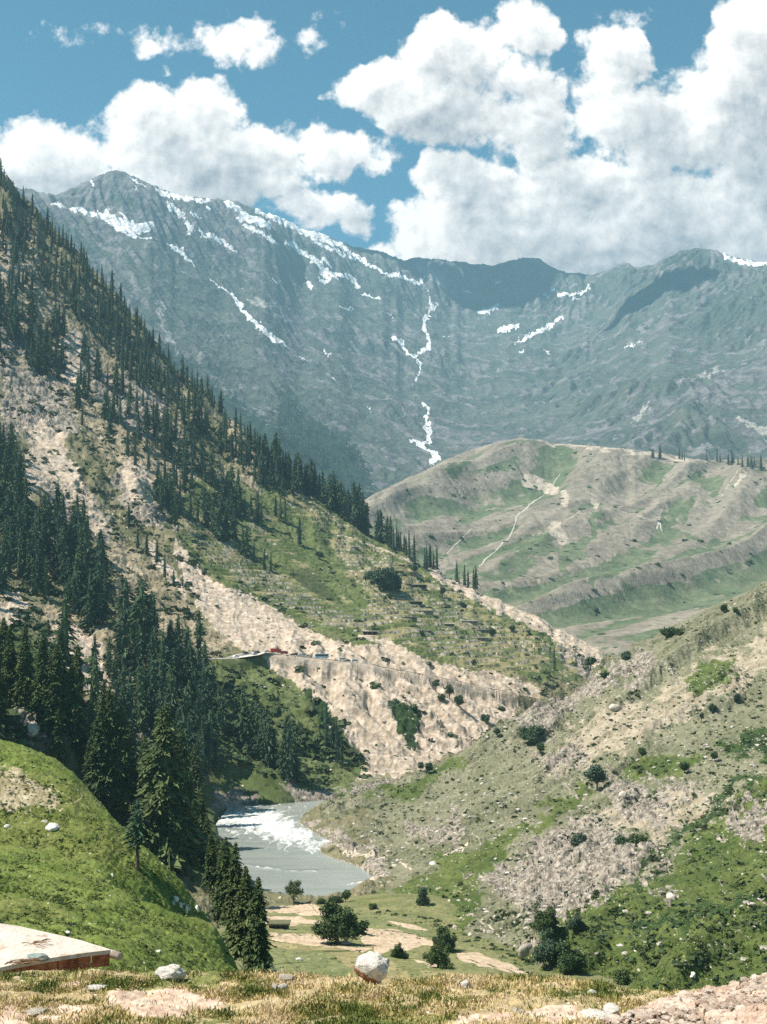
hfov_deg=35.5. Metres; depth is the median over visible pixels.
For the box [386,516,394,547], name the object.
pine tree
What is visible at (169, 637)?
pine tree
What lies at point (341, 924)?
bush
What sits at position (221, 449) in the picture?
pine tree
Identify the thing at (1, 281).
pine tree
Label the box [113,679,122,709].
pine tree
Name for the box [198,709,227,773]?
pine tree
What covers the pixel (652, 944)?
hillside shrubs
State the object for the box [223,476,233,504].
pine tree
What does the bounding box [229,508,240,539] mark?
pine tree
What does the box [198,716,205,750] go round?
pine tree
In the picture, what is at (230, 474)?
pine tree
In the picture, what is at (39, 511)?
pine tree
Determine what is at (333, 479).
pine tree
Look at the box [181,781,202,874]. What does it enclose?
pine tree
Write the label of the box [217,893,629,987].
valley fields
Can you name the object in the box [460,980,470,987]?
boulder
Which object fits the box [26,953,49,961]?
cloth bundle
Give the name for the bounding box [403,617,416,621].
stone house
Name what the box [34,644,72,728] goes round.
pine tree
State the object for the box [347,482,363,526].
pine tree
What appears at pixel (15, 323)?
pine tree
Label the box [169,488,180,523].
pine tree
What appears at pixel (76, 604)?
pine tree
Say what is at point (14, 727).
mountain shrubs
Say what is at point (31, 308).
pine tree
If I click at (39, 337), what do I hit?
pine tree
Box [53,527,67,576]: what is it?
pine tree
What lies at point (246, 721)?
pine tree
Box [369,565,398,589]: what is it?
bush
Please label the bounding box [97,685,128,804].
pine tree
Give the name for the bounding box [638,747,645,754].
bush
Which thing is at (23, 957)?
boulder
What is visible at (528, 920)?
hillside stones
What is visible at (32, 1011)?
boulder
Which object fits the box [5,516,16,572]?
pine tree
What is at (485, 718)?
bush
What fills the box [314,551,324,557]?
leafy tree
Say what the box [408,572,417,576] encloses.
stone house
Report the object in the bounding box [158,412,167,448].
pine tree
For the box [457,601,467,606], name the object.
bush
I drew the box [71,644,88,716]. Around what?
pine tree
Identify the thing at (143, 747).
pine tree
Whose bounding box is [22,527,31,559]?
pine tree
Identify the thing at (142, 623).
pine tree
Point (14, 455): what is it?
pine tree
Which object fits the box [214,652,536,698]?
road shoulder
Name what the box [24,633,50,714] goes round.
pine tree
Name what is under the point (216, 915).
pine tree
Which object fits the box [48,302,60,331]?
pine tree
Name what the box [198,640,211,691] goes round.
pine tree
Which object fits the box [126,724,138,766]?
pine tree
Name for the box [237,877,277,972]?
pine tree
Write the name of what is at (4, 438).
pine tree
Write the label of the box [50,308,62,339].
pine tree
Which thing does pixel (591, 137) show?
sky
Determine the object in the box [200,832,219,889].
pine tree
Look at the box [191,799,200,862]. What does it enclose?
pine tree
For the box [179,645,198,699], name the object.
pine tree
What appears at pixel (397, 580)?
bush
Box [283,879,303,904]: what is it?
leafy tree
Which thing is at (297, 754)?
pine tree
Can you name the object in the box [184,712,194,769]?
pine tree
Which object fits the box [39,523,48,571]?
pine tree
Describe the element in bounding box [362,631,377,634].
stone house
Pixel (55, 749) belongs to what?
pine tree
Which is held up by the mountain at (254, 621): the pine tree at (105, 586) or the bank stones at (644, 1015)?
the pine tree at (105, 586)
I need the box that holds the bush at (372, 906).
[368,903,377,909]
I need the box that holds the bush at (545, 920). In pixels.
[531,906,559,934]
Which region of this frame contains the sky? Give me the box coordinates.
[0,0,766,274]
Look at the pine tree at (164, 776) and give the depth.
363.77 m
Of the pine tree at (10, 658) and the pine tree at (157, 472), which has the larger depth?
the pine tree at (157, 472)
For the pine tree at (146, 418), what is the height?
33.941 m
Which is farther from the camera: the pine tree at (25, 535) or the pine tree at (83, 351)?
the pine tree at (83, 351)
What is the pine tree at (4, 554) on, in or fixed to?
on the mountain at (254, 621)
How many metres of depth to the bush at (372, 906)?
348.14 m
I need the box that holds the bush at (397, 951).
[389,942,408,958]
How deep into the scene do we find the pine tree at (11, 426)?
1024.40 m
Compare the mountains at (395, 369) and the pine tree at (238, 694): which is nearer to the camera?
the pine tree at (238, 694)
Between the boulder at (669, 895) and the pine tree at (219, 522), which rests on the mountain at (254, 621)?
the pine tree at (219, 522)
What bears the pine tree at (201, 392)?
on the mountain at (254, 621)
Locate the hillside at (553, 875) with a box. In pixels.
[263,580,766,990]
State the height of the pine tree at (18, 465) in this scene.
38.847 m
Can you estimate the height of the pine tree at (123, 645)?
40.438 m
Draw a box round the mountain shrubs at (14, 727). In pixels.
[0,229,589,785]
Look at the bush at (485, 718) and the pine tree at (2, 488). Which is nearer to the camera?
the bush at (485, 718)
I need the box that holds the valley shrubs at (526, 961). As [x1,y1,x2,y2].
[269,909,547,976]
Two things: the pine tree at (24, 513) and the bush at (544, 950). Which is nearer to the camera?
the bush at (544, 950)
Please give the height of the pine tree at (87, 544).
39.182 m
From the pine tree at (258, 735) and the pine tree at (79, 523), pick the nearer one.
the pine tree at (258, 735)
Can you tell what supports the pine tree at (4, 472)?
on the mountain at (254, 621)
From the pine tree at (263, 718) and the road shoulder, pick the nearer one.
the pine tree at (263, 718)
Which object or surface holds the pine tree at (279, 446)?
on the mountain at (254, 621)
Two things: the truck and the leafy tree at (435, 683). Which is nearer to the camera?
the truck
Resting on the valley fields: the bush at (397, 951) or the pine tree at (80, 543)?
the bush at (397, 951)
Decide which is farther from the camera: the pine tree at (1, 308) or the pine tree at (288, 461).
the pine tree at (288, 461)
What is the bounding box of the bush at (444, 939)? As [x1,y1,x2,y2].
[432,925,457,951]
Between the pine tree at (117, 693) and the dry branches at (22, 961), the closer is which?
the dry branches at (22, 961)
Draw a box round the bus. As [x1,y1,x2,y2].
[315,654,328,657]
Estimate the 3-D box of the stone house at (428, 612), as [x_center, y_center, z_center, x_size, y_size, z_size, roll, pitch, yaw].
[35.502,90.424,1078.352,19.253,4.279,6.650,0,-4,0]
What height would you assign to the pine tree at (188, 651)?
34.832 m
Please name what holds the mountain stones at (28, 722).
on the mountain at (254, 621)
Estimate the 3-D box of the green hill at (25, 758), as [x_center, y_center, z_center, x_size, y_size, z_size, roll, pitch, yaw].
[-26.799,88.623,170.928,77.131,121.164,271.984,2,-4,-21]
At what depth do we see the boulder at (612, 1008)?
13.22 m
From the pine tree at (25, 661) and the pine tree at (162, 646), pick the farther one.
the pine tree at (162, 646)
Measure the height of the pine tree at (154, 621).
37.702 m
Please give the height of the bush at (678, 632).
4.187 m
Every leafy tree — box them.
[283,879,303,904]
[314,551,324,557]
[340,889,350,901]
[412,565,417,571]
[415,886,430,906]
[418,761,423,771]
[424,761,433,773]
[432,679,439,691]
[437,693,445,701]
[439,586,445,597]
[445,684,453,699]
[454,694,465,706]
[488,628,496,636]
[492,727,500,736]
[536,742,546,755]
[584,656,598,670]
[584,762,607,789]
[678,762,689,772]
[708,703,718,712]
[710,751,719,761]
[720,604,727,612]
[733,692,741,702]
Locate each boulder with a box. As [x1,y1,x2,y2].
[13,704,29,718]
[13,956,30,964]
[25,1007,49,1015]
[26,720,39,737]
[45,823,59,830]
[86,984,106,989]
[155,964,185,981]
[271,983,277,988]
[278,974,293,980]
[278,983,286,989]
[341,940,350,943]
[353,951,389,984]
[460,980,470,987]
[511,1007,524,1013]
[518,943,531,959]
[579,1008,611,1019]
[602,1002,619,1014]
[609,704,619,710]
[619,791,627,798]
[666,892,675,899]
[690,971,695,977]
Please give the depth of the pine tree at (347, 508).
1322.96 m
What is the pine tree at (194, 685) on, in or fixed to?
on the mountain at (254, 621)
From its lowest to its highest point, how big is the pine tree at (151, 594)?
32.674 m
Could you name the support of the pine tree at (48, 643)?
on the mountain at (254, 621)
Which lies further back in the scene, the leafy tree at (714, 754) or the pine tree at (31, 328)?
the pine tree at (31, 328)
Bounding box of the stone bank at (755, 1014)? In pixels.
[621,974,766,1023]
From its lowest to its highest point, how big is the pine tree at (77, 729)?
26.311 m
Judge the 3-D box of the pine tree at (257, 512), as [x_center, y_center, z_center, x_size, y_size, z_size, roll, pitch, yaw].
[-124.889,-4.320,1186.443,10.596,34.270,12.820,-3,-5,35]
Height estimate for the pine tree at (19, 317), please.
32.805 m
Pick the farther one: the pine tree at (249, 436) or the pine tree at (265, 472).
the pine tree at (249, 436)
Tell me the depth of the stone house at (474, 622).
1087.33 m
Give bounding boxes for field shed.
[267,920,290,929]
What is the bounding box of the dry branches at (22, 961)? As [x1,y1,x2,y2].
[5,957,48,964]
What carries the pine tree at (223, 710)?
on the mountain at (254, 621)
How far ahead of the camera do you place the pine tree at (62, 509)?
864.19 m
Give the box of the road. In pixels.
[208,652,370,664]
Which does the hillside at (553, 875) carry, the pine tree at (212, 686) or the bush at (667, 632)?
the bush at (667, 632)
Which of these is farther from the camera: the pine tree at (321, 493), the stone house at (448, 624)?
the pine tree at (321, 493)
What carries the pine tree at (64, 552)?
on the mountain at (254, 621)
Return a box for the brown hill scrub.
[405,442,764,614]
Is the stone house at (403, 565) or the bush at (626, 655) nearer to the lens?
the bush at (626, 655)
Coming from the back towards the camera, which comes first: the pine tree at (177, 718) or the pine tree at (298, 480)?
the pine tree at (298, 480)
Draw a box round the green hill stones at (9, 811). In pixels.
[2,757,195,929]
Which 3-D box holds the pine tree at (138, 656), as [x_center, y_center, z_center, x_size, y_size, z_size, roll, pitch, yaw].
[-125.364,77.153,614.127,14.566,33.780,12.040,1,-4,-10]
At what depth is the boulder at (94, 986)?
14.91 m
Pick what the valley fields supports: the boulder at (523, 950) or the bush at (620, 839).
the boulder at (523, 950)
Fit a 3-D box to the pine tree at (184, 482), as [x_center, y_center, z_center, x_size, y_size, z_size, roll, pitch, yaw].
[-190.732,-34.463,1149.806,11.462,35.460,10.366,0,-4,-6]
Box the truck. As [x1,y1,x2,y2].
[270,648,280,652]
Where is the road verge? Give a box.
[0,969,695,1023]
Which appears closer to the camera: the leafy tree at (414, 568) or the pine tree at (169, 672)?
the pine tree at (169, 672)
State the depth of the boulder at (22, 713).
389.65 m
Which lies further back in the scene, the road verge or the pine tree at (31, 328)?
the pine tree at (31, 328)
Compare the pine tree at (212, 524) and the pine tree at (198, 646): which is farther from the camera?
the pine tree at (212, 524)
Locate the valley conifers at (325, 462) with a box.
[278,395,368,488]
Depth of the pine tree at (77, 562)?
727.20 m
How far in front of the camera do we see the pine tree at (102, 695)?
389.40 m
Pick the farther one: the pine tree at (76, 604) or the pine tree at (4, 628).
the pine tree at (76, 604)
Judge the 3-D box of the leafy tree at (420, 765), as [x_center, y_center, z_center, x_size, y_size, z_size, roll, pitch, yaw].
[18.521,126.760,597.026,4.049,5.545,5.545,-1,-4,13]
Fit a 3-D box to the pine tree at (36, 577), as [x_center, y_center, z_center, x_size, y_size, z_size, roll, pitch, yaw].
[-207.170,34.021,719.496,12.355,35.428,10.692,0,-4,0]
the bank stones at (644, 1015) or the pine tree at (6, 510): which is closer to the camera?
the bank stones at (644, 1015)
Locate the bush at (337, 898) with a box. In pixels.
[328,895,343,902]
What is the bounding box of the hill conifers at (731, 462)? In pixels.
[650,445,764,469]
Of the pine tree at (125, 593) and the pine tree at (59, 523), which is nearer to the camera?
the pine tree at (125, 593)
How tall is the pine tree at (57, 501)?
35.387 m
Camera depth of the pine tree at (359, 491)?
1359.46 m
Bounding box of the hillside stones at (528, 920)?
[346,587,766,979]
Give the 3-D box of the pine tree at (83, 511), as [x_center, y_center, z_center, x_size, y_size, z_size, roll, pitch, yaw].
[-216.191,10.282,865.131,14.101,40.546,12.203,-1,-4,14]
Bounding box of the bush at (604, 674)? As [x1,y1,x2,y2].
[600,671,609,677]
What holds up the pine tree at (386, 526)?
on the mountain at (254, 621)
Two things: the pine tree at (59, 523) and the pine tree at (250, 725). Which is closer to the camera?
the pine tree at (250, 725)
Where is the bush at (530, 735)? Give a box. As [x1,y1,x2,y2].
[516,725,541,743]
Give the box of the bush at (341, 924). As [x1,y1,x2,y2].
[311,899,361,943]
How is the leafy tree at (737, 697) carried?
on the hillside at (553, 875)
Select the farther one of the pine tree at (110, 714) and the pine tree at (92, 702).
the pine tree at (92, 702)
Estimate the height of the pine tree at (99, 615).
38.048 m
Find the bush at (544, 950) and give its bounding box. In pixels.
[532,927,562,966]
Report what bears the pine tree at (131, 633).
on the mountain at (254, 621)
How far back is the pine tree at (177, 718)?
562.79 m
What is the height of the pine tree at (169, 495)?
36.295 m
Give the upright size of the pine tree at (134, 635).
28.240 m
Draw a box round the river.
[216,794,371,895]
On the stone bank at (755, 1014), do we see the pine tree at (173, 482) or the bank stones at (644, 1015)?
the bank stones at (644, 1015)
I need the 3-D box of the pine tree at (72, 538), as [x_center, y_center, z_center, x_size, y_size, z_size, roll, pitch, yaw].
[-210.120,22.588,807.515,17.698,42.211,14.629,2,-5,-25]
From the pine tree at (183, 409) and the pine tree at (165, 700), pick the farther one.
the pine tree at (183, 409)
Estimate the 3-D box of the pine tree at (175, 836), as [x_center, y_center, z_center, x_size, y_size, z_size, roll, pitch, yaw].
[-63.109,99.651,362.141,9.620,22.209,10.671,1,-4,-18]
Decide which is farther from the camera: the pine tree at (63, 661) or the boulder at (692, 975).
the pine tree at (63, 661)
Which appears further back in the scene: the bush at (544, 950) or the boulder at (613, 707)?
the boulder at (613, 707)
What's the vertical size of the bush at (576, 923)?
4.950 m
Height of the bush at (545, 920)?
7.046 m
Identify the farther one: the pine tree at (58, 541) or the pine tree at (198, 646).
the pine tree at (58, 541)
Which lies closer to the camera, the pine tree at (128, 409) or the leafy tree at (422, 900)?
the leafy tree at (422, 900)
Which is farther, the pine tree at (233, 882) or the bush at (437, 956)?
the bush at (437, 956)
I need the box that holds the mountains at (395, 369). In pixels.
[16,170,766,499]
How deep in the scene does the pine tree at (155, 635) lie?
653.61 m
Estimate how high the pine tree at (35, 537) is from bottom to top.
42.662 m
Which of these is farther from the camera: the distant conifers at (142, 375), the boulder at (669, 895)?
the distant conifers at (142, 375)
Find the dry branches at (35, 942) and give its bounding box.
[21,938,49,946]
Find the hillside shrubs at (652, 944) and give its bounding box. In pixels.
[329,597,766,989]
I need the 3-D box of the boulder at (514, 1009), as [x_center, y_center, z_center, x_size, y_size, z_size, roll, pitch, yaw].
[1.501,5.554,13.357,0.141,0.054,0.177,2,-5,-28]
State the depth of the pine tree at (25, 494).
837.04 m
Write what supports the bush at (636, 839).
on the hillside at (553, 875)
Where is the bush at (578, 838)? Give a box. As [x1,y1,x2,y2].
[569,832,587,846]
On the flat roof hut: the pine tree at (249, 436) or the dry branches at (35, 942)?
the dry branches at (35, 942)
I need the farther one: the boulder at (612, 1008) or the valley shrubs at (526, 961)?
the valley shrubs at (526, 961)
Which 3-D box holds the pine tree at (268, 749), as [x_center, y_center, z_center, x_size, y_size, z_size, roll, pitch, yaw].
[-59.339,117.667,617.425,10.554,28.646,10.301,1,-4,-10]
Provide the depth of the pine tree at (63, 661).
396.47 m
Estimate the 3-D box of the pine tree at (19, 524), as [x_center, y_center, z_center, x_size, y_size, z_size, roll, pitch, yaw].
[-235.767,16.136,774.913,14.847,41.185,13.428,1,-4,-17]
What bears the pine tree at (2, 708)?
on the mountain at (254, 621)
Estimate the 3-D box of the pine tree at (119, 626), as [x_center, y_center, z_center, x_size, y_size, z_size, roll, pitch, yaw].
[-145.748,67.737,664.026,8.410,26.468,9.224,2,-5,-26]
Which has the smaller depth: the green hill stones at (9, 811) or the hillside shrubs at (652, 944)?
the green hill stones at (9, 811)
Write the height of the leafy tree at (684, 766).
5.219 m
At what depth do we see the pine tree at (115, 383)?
1307.97 m
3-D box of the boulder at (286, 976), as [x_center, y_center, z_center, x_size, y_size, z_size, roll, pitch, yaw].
[-1.253,5.998,15.452,0.223,0.102,0.155,-2,-5,23]
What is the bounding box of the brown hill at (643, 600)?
[364,438,766,657]
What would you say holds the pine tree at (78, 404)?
on the mountain at (254, 621)
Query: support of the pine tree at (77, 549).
on the mountain at (254, 621)
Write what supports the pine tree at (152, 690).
on the mountain at (254, 621)
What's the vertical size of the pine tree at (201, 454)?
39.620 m
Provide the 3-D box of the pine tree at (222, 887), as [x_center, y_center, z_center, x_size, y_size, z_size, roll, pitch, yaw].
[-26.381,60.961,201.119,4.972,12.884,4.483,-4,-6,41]
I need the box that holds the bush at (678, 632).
[674,628,682,635]
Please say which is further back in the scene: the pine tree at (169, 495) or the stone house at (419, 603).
the stone house at (419, 603)
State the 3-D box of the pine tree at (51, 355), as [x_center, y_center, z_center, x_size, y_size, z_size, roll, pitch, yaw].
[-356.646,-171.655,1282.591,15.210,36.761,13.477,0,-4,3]
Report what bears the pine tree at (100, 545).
on the mountain at (254, 621)
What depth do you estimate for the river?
479.75 m
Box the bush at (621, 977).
[611,968,629,984]
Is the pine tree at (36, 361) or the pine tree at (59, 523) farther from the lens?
the pine tree at (36, 361)
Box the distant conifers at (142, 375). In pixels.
[0,157,556,761]
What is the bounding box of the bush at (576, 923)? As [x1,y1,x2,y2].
[565,912,585,933]
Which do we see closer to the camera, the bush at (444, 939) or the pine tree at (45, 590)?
the bush at (444, 939)
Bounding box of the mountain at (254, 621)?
[0,173,613,928]
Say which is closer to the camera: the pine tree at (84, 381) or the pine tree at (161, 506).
the pine tree at (161, 506)
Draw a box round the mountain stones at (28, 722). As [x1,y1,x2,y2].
[8,389,495,772]
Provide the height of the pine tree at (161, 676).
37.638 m
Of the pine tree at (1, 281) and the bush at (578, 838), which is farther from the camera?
the pine tree at (1, 281)
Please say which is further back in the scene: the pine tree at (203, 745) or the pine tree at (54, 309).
the pine tree at (54, 309)
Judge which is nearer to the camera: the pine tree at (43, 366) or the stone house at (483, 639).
the stone house at (483, 639)
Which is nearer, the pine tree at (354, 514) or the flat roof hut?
the flat roof hut
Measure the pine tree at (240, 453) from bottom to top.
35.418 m
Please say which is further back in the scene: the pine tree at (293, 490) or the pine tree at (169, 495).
the pine tree at (293, 490)
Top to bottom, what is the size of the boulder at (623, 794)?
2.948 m
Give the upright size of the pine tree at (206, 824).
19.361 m
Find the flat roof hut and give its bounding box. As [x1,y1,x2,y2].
[0,923,122,972]
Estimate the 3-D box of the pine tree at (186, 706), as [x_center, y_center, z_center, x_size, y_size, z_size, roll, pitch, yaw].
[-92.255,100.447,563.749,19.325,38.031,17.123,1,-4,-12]
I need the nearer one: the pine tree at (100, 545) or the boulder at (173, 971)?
the boulder at (173, 971)
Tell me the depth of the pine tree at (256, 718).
627.00 m
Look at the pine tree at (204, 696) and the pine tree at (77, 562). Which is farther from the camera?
the pine tree at (77, 562)
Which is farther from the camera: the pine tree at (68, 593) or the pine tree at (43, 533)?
the pine tree at (43, 533)
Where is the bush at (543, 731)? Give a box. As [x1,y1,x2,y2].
[528,725,548,735]
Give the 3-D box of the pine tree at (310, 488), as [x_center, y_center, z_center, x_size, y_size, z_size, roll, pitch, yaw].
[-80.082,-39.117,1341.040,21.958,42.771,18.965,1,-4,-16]
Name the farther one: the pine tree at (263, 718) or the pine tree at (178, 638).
the pine tree at (178, 638)
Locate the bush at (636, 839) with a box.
[627,832,648,844]
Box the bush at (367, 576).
[362,569,374,579]
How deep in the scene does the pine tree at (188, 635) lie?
675.01 m
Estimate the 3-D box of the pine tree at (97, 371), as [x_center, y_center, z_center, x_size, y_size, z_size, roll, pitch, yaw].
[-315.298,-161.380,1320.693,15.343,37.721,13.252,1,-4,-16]
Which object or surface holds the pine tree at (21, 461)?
on the mountain at (254, 621)
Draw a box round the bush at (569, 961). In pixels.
[555,937,587,974]
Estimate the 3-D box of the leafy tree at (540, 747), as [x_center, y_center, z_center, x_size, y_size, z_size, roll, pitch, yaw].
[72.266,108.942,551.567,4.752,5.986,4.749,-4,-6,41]
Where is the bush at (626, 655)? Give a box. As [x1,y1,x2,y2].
[621,650,631,659]
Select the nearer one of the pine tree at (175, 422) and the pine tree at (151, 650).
the pine tree at (151, 650)
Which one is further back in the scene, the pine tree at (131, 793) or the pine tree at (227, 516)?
the pine tree at (227, 516)
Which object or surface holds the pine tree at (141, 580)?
on the mountain at (254, 621)
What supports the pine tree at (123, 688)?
on the mountain at (254, 621)
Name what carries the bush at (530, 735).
on the hillside at (553, 875)
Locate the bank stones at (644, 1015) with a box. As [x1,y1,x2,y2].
[593,972,766,1023]
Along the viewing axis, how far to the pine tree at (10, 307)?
1293.27 m
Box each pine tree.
[0,270,2,290]
[0,288,4,316]
[0,422,4,462]
[0,450,12,495]
[0,478,6,516]
[0,487,16,540]
[0,518,8,553]
[0,536,13,584]
[0,551,9,596]
[0,617,16,674]
[0,624,18,700]
[0,656,9,720]
[1,423,7,453]
[2,296,16,330]
[3,470,23,516]
[4,430,15,471]
[5,423,20,453]
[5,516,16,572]
[8,447,18,478]
[9,304,22,341]
[9,624,34,708]
[10,454,23,499]
[10,529,27,578]
[12,494,17,534]
[12,505,25,562]
[13,450,27,490]
[17,308,22,336]
[19,475,32,511]
[21,488,31,529]
[21,498,30,534]
[22,520,49,584]
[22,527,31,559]
[23,538,30,570]
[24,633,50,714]
[25,290,38,323]
[26,314,35,341]
[27,338,35,366]
[27,511,46,559]
[27,539,44,595]
[33,341,40,369]
[33,633,53,688]
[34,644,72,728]
[35,320,44,353]
[36,338,51,374]
[36,505,42,527]
[38,557,51,599]
[39,494,56,556]
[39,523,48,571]
[40,492,52,530]
[43,322,51,351]
[44,710,67,759]
[47,334,55,366]
[47,511,72,565]
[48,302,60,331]
[49,593,78,660]
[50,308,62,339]
[50,484,66,527]
[53,525,70,585]
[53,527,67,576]
[53,629,67,689]
[58,557,73,592]
[59,307,67,336]
[59,343,67,370]
[59,494,67,533]
[59,650,67,688]
[61,664,90,741]
[65,514,82,573]
[65,576,72,608]
[66,552,87,603]
[69,494,81,536]
[69,568,83,614]
[71,545,82,576]
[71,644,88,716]
[72,527,87,570]
[74,382,83,409]
[74,510,84,557]
[76,499,92,537]
[77,568,101,627]
[78,330,89,362]
[80,369,91,398]
[80,555,88,603]
[80,652,106,732]
[80,736,94,789]
[82,515,94,567]
[83,710,121,807]
[86,529,114,587]
[86,561,110,623]
[88,634,99,671]
[89,680,108,728]
[91,550,106,599]
[92,349,103,379]
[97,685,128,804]
[98,389,115,418]
[102,572,111,618]
[102,636,113,677]
[104,705,137,812]
[105,403,116,434]
[108,645,121,686]
[109,362,122,394]
[110,599,136,668]
[113,610,120,648]
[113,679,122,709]
[115,577,134,635]
[118,666,126,707]
[119,759,138,826]
[120,672,143,746]
[122,798,153,870]
[124,704,208,872]
[125,382,133,417]
[125,630,149,691]
[125,665,156,732]
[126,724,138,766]
[127,582,158,656]
[127,602,135,648]
[130,621,137,669]
[130,735,150,814]
[134,576,148,619]
[141,401,151,430]
[142,668,147,711]
[143,655,162,732]
[145,631,157,685]
[146,591,160,635]
[146,594,161,655]
[146,628,159,673]
[148,692,164,742]
[151,401,161,429]
[152,462,162,489]
[152,675,181,733]
[154,474,166,502]
[154,632,175,694]
[155,484,165,512]
[155,650,168,715]
[158,407,172,433]
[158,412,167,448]
[160,423,168,456]
[160,695,169,724]
[163,472,168,497]
[163,805,190,876]
[164,471,173,508]
[164,665,176,698]
[165,620,174,671]
[166,413,176,450]
[167,648,181,696]
[168,615,186,683]
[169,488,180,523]
[170,436,183,467]
[171,471,178,494]
[173,411,180,440]
[173,685,206,748]
[173,707,180,739]
[174,728,203,841]
[179,394,187,425]
[179,449,189,478]
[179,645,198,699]
[180,434,190,470]
[180,458,189,491]
[180,679,195,731]
[181,626,198,674]
[181,638,197,694]
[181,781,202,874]
[182,428,189,458]
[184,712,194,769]
[189,425,198,456]
[189,743,207,806]
[191,668,200,709]
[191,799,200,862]
[192,395,204,428]
[192,610,203,673]
[192,698,205,747]
[194,437,208,472]
[195,663,215,730]
[196,653,210,701]
[196,734,206,787]
[196,787,210,842]
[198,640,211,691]
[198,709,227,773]
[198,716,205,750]
[198,816,211,870]
[199,376,204,406]
[200,729,208,776]
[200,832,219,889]
[201,495,210,527]
[205,836,221,894]
[206,449,218,485]
[207,499,215,533]
[207,663,220,717]
[207,839,224,923]
[211,684,228,721]
[211,837,231,912]
[212,500,231,540]
[213,711,229,767]
[215,423,225,453]
[215,474,227,507]
[217,683,231,732]
[217,842,243,952]
[222,497,233,541]
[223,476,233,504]
[225,865,254,962]
[226,690,249,746]
[227,464,235,494]
[228,490,236,519]
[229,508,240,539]
[229,692,244,742]
[234,479,243,518]
[235,469,242,495]
[236,434,243,464]
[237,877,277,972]
[239,700,257,752]
[240,525,252,557]
[241,698,249,748]
[244,429,253,458]
[244,701,260,756]
[251,491,263,521]
[254,437,260,466]
[254,709,266,762]
[254,713,261,760]
[259,713,277,766]
[260,433,271,466]
[261,456,271,486]
[268,729,280,767]
[269,432,281,468]
[270,460,280,488]
[271,449,279,476]
[274,723,287,778]
[276,439,283,473]
[276,447,281,473]
[280,720,300,782]
[284,451,292,479]
[286,728,307,782]
[289,466,296,495]
[291,456,300,485]
[293,456,305,486]
[294,459,303,493]
[303,458,318,494]
[318,469,326,502]
[323,474,337,509]
[331,471,337,508]
[333,480,340,511]
[336,480,342,512]
[339,485,346,518]
[342,489,350,520]
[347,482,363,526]
[355,483,361,523]
[356,492,370,530]
[362,503,372,534]
[373,510,383,541]
[375,510,385,542]
[382,516,389,542]
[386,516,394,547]
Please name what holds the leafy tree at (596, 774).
on the hillside at (553, 875)
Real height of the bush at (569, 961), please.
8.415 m
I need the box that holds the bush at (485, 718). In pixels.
[480,714,490,722]
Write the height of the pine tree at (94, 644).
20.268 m
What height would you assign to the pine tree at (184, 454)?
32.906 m
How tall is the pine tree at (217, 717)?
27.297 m
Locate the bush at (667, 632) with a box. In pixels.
[659,626,675,637]
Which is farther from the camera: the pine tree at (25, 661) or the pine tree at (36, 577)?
the pine tree at (36, 577)
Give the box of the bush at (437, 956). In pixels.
[422,943,454,969]
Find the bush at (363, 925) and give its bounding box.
[356,920,369,935]
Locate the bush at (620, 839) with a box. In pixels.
[614,833,629,845]
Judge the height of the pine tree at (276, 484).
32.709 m
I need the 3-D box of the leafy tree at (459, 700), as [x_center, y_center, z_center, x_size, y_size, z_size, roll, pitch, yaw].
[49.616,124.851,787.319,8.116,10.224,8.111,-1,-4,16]
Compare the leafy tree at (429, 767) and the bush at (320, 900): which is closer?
the bush at (320, 900)
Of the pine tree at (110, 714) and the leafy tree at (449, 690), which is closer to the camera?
the pine tree at (110, 714)
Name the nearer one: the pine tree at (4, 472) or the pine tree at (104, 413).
the pine tree at (4, 472)
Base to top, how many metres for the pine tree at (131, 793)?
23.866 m
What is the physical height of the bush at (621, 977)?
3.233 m
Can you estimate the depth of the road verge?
14.22 m
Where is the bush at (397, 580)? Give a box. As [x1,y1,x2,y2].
[382,574,403,591]
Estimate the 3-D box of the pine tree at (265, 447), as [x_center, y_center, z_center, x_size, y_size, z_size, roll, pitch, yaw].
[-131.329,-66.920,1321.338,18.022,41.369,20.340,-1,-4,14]
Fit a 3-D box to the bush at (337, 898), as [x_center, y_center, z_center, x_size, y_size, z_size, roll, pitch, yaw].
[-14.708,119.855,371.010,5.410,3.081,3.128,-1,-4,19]
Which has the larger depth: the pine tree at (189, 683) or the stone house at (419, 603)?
the stone house at (419, 603)
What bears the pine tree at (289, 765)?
on the mountain at (254, 621)
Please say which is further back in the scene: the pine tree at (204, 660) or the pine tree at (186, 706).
the pine tree at (204, 660)
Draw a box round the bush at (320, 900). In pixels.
[316,897,326,904]
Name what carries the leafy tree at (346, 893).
on the valley fields
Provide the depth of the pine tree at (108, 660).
615.98 m
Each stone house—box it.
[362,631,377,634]
[398,564,411,567]
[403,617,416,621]
[407,601,422,605]
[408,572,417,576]
[412,584,426,589]
[412,610,433,614]
[443,623,454,626]
[461,620,477,625]
[470,637,487,641]
[475,629,488,632]
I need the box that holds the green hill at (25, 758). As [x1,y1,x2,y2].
[0,739,238,972]

